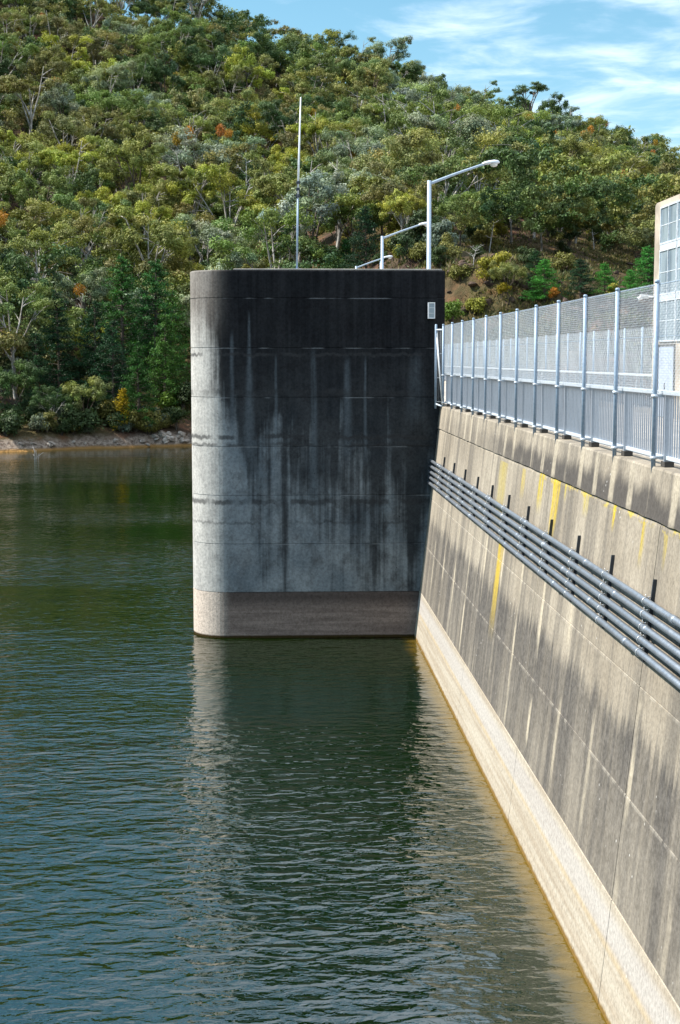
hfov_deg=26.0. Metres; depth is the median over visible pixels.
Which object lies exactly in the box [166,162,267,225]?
gum tree
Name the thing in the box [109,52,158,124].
gum tree
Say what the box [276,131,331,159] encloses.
gum tree
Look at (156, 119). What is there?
gum tree
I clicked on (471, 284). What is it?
rock
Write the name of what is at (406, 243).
shrub
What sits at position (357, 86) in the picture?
gum tree
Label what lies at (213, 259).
gum tree
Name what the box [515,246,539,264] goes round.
shrub
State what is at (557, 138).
gum tree
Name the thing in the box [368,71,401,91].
gum tree
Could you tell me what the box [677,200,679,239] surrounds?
window
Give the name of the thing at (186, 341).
pine tree
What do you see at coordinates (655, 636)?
steel pipe
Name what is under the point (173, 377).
shrub
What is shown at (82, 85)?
gum tree
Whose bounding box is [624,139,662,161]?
gum tree
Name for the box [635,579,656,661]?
pipe bracket
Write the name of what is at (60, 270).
shrub
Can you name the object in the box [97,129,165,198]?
gum tree
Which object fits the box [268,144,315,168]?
gum tree
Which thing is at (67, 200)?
gum tree
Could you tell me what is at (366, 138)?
gum tree
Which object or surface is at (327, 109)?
gum tree
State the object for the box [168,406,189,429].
shrub
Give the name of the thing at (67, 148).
gum tree
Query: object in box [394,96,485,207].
gum tree
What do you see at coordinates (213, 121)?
gum tree
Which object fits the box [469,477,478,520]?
pipe bracket
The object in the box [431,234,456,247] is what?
shrub
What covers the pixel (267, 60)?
gum tree
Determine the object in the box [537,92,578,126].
gum tree
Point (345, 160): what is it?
gum tree
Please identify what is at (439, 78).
gum tree
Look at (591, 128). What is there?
gum tree
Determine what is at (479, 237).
shrub
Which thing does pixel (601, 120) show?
gum tree
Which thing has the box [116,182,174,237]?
gum tree
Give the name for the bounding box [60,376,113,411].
tree
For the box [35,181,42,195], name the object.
shrub
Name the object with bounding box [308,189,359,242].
gum tree
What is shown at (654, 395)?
security fence
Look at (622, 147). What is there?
gum tree
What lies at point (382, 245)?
street lamp
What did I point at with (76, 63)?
gum tree
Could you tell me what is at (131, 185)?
gum tree
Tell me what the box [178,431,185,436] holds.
rock
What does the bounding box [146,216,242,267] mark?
gum tree
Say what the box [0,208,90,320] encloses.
gum tree
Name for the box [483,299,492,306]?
rock
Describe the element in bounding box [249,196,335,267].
gum tree
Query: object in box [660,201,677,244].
window
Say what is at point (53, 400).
gum tree
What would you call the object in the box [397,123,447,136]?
gum tree
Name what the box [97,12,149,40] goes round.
gum tree
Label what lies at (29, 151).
gum tree
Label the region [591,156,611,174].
gum tree
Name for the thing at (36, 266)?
dead tree
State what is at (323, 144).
gum tree
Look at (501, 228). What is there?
shrub
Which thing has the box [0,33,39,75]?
gum tree
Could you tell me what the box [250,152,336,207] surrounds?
gum tree
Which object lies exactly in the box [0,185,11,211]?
gum tree
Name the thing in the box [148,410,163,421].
shrub
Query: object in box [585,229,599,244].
shrub
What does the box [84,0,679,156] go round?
sky
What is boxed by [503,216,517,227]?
shrub
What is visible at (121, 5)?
gum tree
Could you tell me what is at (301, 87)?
gum tree
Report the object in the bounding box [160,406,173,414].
shrub
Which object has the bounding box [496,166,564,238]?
gum tree
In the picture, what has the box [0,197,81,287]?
gum tree
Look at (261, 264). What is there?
gum tree
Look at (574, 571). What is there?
pipe bracket
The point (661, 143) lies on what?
gum tree
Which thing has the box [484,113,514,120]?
gum tree
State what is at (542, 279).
pine tree
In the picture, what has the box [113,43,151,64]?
gum tree
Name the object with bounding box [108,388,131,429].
shrub
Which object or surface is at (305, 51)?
gum tree
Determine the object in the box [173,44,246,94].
gum tree
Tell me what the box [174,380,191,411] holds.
shrub
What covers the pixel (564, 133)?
gum tree
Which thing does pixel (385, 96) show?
gum tree
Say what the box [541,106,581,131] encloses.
gum tree
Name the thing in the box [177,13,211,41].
gum tree
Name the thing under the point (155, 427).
shrub
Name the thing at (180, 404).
shrub
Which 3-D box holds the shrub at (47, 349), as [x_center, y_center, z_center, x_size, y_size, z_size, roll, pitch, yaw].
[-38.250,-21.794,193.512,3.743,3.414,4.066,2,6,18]
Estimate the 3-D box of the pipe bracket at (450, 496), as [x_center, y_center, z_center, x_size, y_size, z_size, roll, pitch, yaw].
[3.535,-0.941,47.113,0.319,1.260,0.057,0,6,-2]
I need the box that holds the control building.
[651,194,679,419]
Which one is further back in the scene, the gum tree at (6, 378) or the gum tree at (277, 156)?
the gum tree at (277, 156)
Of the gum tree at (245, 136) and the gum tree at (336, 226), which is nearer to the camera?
the gum tree at (336, 226)
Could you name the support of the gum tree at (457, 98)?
on the hillside
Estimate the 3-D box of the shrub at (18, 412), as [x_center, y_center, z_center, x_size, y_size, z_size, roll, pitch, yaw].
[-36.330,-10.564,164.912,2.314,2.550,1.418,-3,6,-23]
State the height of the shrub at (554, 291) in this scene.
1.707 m
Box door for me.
[657,344,675,416]
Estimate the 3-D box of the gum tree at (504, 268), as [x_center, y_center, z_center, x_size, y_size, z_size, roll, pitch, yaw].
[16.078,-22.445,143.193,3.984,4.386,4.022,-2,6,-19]
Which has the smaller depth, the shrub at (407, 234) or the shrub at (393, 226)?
the shrub at (407, 234)
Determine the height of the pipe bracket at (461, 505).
1.260 m
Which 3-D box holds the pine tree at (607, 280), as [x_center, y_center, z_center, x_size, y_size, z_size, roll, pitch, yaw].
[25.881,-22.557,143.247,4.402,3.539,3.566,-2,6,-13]
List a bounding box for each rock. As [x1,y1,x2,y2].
[170,436,177,441]
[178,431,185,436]
[468,281,477,286]
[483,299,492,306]
[484,281,493,286]
[514,279,522,285]
[521,281,532,288]
[604,301,614,309]
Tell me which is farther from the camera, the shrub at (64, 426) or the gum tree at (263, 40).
the gum tree at (263, 40)
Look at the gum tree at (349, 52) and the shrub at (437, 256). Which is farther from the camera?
the gum tree at (349, 52)
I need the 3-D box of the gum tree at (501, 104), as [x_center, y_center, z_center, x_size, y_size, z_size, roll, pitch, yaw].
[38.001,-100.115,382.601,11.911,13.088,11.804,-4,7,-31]
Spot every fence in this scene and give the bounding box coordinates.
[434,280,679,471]
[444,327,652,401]
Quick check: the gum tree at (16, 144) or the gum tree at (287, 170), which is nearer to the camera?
the gum tree at (287, 170)
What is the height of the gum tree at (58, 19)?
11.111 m
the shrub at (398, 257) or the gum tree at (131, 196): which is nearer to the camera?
the shrub at (398, 257)
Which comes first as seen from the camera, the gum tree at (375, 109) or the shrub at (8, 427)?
the shrub at (8, 427)
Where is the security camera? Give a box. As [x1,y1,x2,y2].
[637,295,653,300]
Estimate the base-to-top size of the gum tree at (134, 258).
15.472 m
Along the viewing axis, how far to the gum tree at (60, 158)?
259.84 m
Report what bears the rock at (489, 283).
on the hillside
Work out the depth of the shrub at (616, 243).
253.49 m
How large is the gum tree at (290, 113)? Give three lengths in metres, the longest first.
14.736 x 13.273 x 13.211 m
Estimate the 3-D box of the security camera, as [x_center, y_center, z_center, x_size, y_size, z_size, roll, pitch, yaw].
[10.111,-7.075,48.600,0.631,0.203,0.232,1,6,13]
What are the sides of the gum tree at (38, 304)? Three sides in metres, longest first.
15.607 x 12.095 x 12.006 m
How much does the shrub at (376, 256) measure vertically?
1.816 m
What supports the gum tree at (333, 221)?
on the hillside
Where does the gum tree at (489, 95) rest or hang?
on the hillside
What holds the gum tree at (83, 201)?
on the hillside
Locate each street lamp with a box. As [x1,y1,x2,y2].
[355,255,392,268]
[381,222,426,268]
[427,160,499,268]
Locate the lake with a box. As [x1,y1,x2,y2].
[0,446,606,1023]
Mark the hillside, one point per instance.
(102, 436)
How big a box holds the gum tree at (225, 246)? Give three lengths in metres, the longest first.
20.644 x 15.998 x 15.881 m
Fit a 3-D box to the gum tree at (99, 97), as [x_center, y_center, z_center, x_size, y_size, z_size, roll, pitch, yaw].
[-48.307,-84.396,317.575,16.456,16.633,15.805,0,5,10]
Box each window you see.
[658,298,675,341]
[659,246,676,295]
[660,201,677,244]
[675,297,679,340]
[676,245,679,292]
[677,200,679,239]
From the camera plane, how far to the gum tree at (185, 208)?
241.54 m
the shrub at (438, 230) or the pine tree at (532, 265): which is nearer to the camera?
the pine tree at (532, 265)
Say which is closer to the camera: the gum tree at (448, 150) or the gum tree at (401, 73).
the gum tree at (448, 150)
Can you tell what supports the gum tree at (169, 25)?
on the hillside
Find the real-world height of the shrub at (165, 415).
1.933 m
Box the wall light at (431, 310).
[428,302,434,318]
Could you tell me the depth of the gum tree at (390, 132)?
253.71 m
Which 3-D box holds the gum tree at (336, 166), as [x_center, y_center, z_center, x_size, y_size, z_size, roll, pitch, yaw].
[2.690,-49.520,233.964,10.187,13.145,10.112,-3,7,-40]
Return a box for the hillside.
[0,2,653,451]
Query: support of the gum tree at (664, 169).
on the hillside
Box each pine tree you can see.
[20,332,57,405]
[30,289,83,390]
[65,246,85,299]
[68,299,120,407]
[83,255,151,384]
[85,320,136,411]
[117,273,143,347]
[119,345,159,429]
[123,255,190,397]
[125,291,161,383]
[143,314,190,408]
[148,290,190,381]
[175,320,190,357]
[328,239,355,266]
[340,205,385,268]
[517,258,568,302]
[521,250,550,279]
[560,259,605,297]
[587,262,625,297]
[614,269,641,301]
[624,246,653,294]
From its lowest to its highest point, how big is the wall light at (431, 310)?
0.570 m
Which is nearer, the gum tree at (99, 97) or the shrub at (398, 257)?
the shrub at (398, 257)
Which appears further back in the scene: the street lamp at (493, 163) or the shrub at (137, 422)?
the shrub at (137, 422)
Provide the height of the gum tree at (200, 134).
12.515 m
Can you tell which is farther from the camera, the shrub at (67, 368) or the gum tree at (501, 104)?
the gum tree at (501, 104)
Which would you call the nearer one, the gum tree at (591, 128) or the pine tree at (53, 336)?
the pine tree at (53, 336)
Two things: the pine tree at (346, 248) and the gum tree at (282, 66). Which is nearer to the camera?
the pine tree at (346, 248)
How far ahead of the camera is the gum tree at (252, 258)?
192.25 m
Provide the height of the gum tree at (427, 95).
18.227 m
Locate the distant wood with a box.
[0,0,679,371]
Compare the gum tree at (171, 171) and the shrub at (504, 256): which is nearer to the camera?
the shrub at (504, 256)
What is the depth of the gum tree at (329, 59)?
356.92 m
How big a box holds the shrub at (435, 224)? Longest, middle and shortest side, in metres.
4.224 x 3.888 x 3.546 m
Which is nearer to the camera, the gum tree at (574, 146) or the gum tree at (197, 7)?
the gum tree at (574, 146)
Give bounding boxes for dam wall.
[414,381,679,1023]
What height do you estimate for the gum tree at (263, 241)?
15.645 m
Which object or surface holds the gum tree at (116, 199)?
on the hillside
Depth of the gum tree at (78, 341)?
186.90 m
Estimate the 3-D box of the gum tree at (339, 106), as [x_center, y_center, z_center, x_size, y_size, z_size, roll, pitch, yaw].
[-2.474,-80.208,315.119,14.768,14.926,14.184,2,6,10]
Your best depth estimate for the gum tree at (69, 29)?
354.23 m
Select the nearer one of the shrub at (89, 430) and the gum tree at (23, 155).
the shrub at (89, 430)
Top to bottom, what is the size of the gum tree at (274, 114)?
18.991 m
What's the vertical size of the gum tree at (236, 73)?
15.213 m
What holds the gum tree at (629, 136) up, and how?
on the hillside
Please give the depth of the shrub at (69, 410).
169.64 m
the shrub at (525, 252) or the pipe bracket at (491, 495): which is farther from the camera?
the shrub at (525, 252)
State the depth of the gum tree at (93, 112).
294.90 m
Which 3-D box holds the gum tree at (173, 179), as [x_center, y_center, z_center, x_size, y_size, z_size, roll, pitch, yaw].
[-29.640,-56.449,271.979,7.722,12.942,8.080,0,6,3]
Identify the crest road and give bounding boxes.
[444,384,679,464]
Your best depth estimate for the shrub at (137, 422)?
168.94 m
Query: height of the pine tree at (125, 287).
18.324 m
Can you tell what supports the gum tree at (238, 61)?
on the hillside
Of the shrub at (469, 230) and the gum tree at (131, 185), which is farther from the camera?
the gum tree at (131, 185)
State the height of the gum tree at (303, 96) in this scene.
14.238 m
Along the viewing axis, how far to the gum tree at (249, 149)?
311.51 m
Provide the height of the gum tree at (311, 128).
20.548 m
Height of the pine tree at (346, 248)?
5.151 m
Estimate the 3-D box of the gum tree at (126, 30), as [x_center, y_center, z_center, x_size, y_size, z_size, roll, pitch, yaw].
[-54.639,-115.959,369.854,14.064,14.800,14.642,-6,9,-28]
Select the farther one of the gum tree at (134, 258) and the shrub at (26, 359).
the gum tree at (134, 258)
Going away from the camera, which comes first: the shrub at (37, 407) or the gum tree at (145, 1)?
the shrub at (37, 407)
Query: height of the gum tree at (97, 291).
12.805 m
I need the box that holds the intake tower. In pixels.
[190,268,444,637]
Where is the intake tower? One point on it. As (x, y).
(315, 415)
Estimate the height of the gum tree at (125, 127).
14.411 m
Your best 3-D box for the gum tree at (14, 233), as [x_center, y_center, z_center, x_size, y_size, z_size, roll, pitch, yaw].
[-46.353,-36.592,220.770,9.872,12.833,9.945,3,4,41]
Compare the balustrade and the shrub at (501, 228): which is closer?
the balustrade
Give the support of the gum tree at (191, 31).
on the hillside
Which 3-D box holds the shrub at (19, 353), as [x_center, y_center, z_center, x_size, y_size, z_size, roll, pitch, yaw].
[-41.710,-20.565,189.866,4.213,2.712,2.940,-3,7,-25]
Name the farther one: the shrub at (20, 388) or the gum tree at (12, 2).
the gum tree at (12, 2)
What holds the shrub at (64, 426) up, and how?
on the hillside
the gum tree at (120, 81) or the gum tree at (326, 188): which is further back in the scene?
the gum tree at (120, 81)
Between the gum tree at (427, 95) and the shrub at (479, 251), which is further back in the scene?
the gum tree at (427, 95)
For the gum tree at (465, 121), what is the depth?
297.60 m
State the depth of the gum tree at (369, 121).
288.68 m
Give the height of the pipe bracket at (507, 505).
1.260 m
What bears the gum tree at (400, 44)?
on the hillside
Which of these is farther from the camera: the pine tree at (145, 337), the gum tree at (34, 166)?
the gum tree at (34, 166)
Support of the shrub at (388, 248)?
on the hillside
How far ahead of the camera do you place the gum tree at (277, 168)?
285.03 m
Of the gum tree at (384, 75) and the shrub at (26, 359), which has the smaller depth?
the shrub at (26, 359)
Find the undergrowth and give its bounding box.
[0,5,653,424]
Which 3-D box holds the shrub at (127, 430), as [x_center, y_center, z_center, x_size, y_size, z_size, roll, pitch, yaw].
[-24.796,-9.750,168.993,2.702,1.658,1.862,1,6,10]
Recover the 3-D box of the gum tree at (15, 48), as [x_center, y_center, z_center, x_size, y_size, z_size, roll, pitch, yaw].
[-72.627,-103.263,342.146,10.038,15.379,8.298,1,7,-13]
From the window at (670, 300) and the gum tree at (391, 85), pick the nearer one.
the window at (670, 300)
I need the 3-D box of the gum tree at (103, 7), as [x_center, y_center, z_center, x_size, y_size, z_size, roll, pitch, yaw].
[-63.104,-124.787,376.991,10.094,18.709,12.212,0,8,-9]
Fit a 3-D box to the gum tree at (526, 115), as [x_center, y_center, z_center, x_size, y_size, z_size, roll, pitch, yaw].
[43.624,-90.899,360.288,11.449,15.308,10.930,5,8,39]
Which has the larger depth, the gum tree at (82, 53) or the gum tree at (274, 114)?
the gum tree at (82, 53)
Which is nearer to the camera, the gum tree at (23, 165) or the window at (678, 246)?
the window at (678, 246)
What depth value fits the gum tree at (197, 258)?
240.80 m
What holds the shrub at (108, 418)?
on the hillside
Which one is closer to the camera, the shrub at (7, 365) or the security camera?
the security camera
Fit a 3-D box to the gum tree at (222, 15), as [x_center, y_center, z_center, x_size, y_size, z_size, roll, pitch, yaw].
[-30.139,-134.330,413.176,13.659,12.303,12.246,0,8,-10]
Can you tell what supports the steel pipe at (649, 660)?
attached to the pipe bracket at (651, 598)
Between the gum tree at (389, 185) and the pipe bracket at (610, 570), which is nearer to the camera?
the pipe bracket at (610, 570)
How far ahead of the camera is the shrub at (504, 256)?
144.88 m
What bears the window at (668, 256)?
in the control building
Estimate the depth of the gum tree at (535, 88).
372.08 m
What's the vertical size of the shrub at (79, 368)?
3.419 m
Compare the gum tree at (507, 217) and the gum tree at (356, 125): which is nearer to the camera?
the gum tree at (507, 217)
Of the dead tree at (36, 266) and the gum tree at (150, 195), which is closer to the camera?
the dead tree at (36, 266)
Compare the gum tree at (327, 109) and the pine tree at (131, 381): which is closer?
the pine tree at (131, 381)
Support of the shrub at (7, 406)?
on the hillside
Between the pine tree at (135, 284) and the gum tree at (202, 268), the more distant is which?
the gum tree at (202, 268)
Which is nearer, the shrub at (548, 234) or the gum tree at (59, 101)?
the shrub at (548, 234)
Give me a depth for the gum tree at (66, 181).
270.33 m
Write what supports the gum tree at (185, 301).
on the hillside
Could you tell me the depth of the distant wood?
210.04 m
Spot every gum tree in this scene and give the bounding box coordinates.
[0,10,27,67]
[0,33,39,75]
[0,60,64,133]
[0,92,19,102]
[0,126,39,213]
[0,141,54,218]
[0,160,31,211]
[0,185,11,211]
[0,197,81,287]
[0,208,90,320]
[0,275,63,398]
[0,277,37,327]
[0,359,48,404]
[1,0,33,41]
[1,7,54,39]
[2,142,49,160]
[3,224,57,282]
[8,33,42,78]
[10,165,74,216]
[14,145,58,218]
[15,43,71,83]
[21,77,75,109]
[26,137,104,176]
[29,385,73,429]
[30,13,76,29]
[34,134,100,183]
[35,1,79,40]
[35,110,97,179]
[36,82,88,141]
[39,175,95,196]
[40,31,94,83]
[47,192,130,256]
[47,196,115,312]
[52,266,114,349]
[54,99,95,145]
[55,104,126,164]
[59,28,124,71]
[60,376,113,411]
[63,55,135,121]
[63,79,107,119]
[68,254,101,281]
[71,171,126,258]
[71,321,117,357]
[74,86,149,123]
[75,0,112,27]
[75,189,122,259]
[77,60,137,95]
[88,139,140,191]
[89,226,192,287]
[93,142,160,197]
[96,106,154,147]
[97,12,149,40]
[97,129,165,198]
[103,16,150,56]
[105,203,201,301]
[109,0,144,16]
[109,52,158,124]
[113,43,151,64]
[113,88,172,134]
[114,212,173,244]
[114,285,190,375]
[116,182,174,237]
[117,178,182,213]
[124,182,172,206]
[128,0,169,21]
[130,18,164,36]
[134,27,181,84]
[135,102,204,149]
[136,50,186,124]
[141,176,220,220]
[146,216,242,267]
[147,4,208,69]
[148,23,206,71]
[148,100,228,146]
[149,0,185,15]
[151,123,234,170]
[151,141,231,260]
[151,202,216,258]
[153,0,184,20]
[163,71,208,92]
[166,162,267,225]
[166,174,196,195]
[168,91,208,116]
[169,263,204,327]
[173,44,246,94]
[173,256,268,294]
[174,212,246,263]
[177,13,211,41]
[178,0,218,18]
[184,130,227,146]
[187,242,215,264]
[190,193,243,223]
[191,33,241,97]
[194,0,202,17]
[194,161,237,207]
[201,240,259,269]
[203,65,252,107]
[203,128,266,186]
[204,123,253,141]
[204,251,272,269]
[205,87,265,137]
[208,204,327,268]
[211,9,252,30]
[212,53,279,87]
[212,134,262,157]
[221,43,275,89]
[225,29,284,88]
[233,102,289,159]
[236,227,295,268]
[243,149,315,204]
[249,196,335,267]
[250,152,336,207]
[254,92,326,142]
[257,168,351,268]
[258,166,327,257]
[268,43,291,86]
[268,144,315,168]
[269,93,325,113]
[269,159,315,174]
[273,66,346,97]
[273,87,318,141]
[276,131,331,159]
[284,106,314,141]
[285,104,356,168]
[290,46,341,105]
[293,40,350,85]
[298,108,364,149]
[299,151,380,250]
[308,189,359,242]
[311,99,356,138]
[312,28,358,80]
[312,193,389,254]
[317,107,338,117]
[319,124,388,168]
[320,116,380,148]
[321,57,383,94]
[326,160,353,235]
[327,93,358,104]
[333,80,393,113]
[335,113,366,127]
[336,155,375,232]
[337,134,385,163]
[339,37,375,58]
[339,115,391,130]
[343,167,422,235]
[345,57,394,94]
[350,132,464,215]
[351,132,393,142]
[356,133,413,159]
[359,87,419,134]
[360,56,425,81]
[360,159,443,229]
[364,35,412,68]
[366,82,443,129]
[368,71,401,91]
[375,127,396,140]
[376,47,421,79]
[376,188,432,228]
[380,81,475,184]
[384,82,438,131]
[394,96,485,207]
[395,87,448,129]
[395,126,533,221]
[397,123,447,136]
[404,88,492,220]
[404,126,452,196]
[409,72,451,103]
[412,80,469,110]
[431,188,484,247]
[432,75,467,99]
[444,95,473,114]
[450,141,478,162]
[452,103,500,180]
[453,143,513,193]
[460,87,479,101]
[464,80,497,102]
[465,91,501,108]
[469,130,514,187]
[474,101,551,151]
[476,110,514,124]
[480,101,516,116]
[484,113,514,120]
[487,259,527,297]
[492,184,511,243]
[494,117,534,130]
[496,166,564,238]
[502,119,546,148]
[506,81,548,111]
[521,110,543,129]
[521,209,545,249]
[534,130,592,231]
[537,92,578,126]
[540,111,565,129]
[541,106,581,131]
[541,137,603,230]
[542,130,594,156]
[553,135,582,142]
[555,125,605,148]
[564,114,612,147]
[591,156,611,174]
[592,116,634,144]
[592,146,659,176]
[606,146,652,172]
[612,132,670,154]
[613,144,638,158]
[614,135,662,155]
[624,137,665,154]
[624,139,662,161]
[655,153,679,175]
[657,159,679,172]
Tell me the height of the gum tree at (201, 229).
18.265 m
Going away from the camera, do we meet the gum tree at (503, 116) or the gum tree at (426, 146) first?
the gum tree at (426, 146)
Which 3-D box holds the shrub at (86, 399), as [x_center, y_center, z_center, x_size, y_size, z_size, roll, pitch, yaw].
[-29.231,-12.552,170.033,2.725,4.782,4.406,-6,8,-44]
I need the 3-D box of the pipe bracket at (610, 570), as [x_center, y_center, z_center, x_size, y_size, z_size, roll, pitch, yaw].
[4.501,1.359,25.013,0.319,1.260,0.057,0,6,-2]
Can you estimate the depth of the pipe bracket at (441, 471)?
49.84 m
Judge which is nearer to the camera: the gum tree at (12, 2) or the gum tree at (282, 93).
the gum tree at (282, 93)
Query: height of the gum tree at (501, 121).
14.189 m
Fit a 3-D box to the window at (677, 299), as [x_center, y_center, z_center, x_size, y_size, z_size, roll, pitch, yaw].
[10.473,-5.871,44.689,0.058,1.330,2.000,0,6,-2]
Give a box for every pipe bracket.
[436,457,445,491]
[445,463,455,501]
[456,469,466,510]
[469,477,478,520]
[482,485,493,532]
[497,495,510,545]
[516,506,529,561]
[538,519,552,579]
[564,535,580,601]
[595,555,614,628]
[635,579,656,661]
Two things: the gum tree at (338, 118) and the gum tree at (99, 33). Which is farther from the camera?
the gum tree at (99, 33)
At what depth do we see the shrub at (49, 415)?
163.97 m
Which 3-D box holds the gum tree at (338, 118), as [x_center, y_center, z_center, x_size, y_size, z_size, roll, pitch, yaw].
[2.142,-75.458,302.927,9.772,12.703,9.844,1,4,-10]
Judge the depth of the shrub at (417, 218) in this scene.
161.71 m
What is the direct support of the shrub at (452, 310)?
on the hillside
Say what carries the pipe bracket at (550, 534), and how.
attached to the dam wall
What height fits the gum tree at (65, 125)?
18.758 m
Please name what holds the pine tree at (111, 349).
on the hillside
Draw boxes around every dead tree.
[27,242,43,320]
[64,276,83,318]
[236,154,252,209]
[486,220,499,252]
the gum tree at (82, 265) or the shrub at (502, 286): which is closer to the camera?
the shrub at (502, 286)
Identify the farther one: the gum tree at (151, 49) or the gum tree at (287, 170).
the gum tree at (151, 49)
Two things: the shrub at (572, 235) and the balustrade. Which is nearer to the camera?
the balustrade
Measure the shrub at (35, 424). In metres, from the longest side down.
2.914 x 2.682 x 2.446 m
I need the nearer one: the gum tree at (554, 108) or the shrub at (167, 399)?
the shrub at (167, 399)
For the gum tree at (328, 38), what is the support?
on the hillside
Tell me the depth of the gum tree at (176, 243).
207.23 m
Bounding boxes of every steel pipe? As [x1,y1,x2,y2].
[427,481,679,689]
[428,470,679,657]
[428,475,679,673]
[429,465,679,642]
[430,459,679,627]
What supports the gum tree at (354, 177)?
on the hillside
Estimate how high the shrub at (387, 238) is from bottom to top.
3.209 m
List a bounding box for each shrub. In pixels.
[0,356,15,371]
[0,369,18,390]
[0,402,24,415]
[0,408,26,432]
[0,415,21,435]
[6,345,28,360]
[8,407,25,416]
[14,393,30,406]
[15,356,28,373]
[15,375,35,394]
[21,403,52,421]
[27,412,50,432]
[33,404,41,413]
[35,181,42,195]
[35,410,57,431]
[36,334,61,351]
[39,418,58,429]
[41,350,63,382]
[51,266,66,276]
[52,362,72,382]
[53,395,85,412]
[53,417,72,435]
[54,406,66,419]
[57,398,89,415]
[59,406,105,434]
[68,361,92,379]
[78,384,100,408]
[80,424,94,433]
[96,397,119,419]
[104,411,127,427]
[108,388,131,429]
[110,413,127,431]
[114,421,133,432]
[126,407,152,431]
[142,417,163,434]
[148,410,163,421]
[154,391,178,408]
[154,413,169,426]
[158,375,180,396]
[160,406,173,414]
[160,414,179,427]
[167,383,190,407]
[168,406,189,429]
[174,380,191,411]
[341,229,351,238]
[372,251,388,264]
[379,229,399,252]
[383,214,406,234]
[384,240,394,251]
[386,230,408,248]
[392,244,403,262]
[393,235,415,259]
[399,230,426,243]
[405,207,442,238]
[407,240,432,263]
[421,219,458,247]
[421,222,455,242]
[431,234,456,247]
[431,245,451,266]
[437,239,462,258]
[440,232,454,245]
[445,299,464,321]
[447,263,477,281]
[454,234,470,242]
[463,223,482,239]
[465,297,487,313]
[468,228,502,248]
[469,244,485,261]
[475,256,499,281]
[483,251,513,281]
[492,218,509,236]
[495,282,511,299]
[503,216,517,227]
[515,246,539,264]
[543,225,554,237]
[546,228,559,237]
[548,250,579,271]
[548,287,559,300]
[554,232,564,239]
[554,240,571,254]
[563,224,583,246]
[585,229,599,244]
[604,283,623,298]
[605,236,621,247]
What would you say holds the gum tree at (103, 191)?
on the hillside
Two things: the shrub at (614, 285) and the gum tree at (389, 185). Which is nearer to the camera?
the shrub at (614, 285)
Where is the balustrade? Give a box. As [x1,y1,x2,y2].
[444,373,679,466]
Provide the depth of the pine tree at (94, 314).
174.63 m
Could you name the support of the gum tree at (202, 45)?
on the hillside
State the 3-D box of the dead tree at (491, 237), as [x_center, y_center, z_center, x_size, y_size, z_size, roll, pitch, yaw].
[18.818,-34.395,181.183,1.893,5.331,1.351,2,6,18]
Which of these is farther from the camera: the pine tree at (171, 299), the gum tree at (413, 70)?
the gum tree at (413, 70)
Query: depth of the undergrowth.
156.40 m
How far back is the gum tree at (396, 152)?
205.70 m
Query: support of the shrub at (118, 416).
on the hillside
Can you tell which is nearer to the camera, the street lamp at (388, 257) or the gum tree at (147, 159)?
the street lamp at (388, 257)
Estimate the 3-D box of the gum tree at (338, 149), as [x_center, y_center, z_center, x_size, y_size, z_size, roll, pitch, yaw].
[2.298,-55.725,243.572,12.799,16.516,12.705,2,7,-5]
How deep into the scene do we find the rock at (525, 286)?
144.81 m
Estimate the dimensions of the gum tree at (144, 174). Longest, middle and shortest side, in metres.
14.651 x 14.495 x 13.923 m
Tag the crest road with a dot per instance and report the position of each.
(617, 429)
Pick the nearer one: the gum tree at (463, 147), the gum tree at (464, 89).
the gum tree at (463, 147)
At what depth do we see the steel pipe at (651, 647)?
26.48 m
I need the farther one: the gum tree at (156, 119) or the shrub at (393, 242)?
the gum tree at (156, 119)
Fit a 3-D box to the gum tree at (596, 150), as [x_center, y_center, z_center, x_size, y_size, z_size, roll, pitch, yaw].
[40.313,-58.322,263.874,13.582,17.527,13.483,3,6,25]
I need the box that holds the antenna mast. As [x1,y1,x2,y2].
[296,97,300,268]
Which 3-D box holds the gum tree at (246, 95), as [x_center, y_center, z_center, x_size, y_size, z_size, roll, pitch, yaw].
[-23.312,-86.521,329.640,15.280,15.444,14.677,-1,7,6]
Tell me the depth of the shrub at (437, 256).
152.25 m
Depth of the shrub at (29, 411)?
166.24 m
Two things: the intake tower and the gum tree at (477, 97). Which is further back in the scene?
the gum tree at (477, 97)
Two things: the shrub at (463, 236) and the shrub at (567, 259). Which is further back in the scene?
the shrub at (463, 236)
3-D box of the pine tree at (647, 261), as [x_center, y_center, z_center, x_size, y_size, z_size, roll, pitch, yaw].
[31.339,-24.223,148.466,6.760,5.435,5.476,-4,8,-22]
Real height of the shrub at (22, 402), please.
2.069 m
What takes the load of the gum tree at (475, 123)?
on the hillside
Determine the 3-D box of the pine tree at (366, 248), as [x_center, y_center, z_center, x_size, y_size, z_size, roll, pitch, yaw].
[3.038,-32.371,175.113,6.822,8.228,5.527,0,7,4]
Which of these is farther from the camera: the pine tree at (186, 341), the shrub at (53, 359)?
the pine tree at (186, 341)
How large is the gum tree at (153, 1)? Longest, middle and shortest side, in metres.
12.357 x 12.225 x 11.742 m
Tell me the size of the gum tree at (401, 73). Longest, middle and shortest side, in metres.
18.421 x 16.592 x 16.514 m
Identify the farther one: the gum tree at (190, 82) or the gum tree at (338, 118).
the gum tree at (190, 82)
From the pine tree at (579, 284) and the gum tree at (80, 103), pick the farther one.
the gum tree at (80, 103)
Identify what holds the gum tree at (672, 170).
on the hillside
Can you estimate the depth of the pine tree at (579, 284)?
143.53 m
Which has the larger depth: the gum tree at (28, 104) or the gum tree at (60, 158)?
the gum tree at (28, 104)
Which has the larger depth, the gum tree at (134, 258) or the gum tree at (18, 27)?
the gum tree at (18, 27)
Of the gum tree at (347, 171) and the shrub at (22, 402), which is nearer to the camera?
the shrub at (22, 402)
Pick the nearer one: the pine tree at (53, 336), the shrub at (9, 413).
the shrub at (9, 413)
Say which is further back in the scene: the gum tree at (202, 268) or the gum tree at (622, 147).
the gum tree at (622, 147)

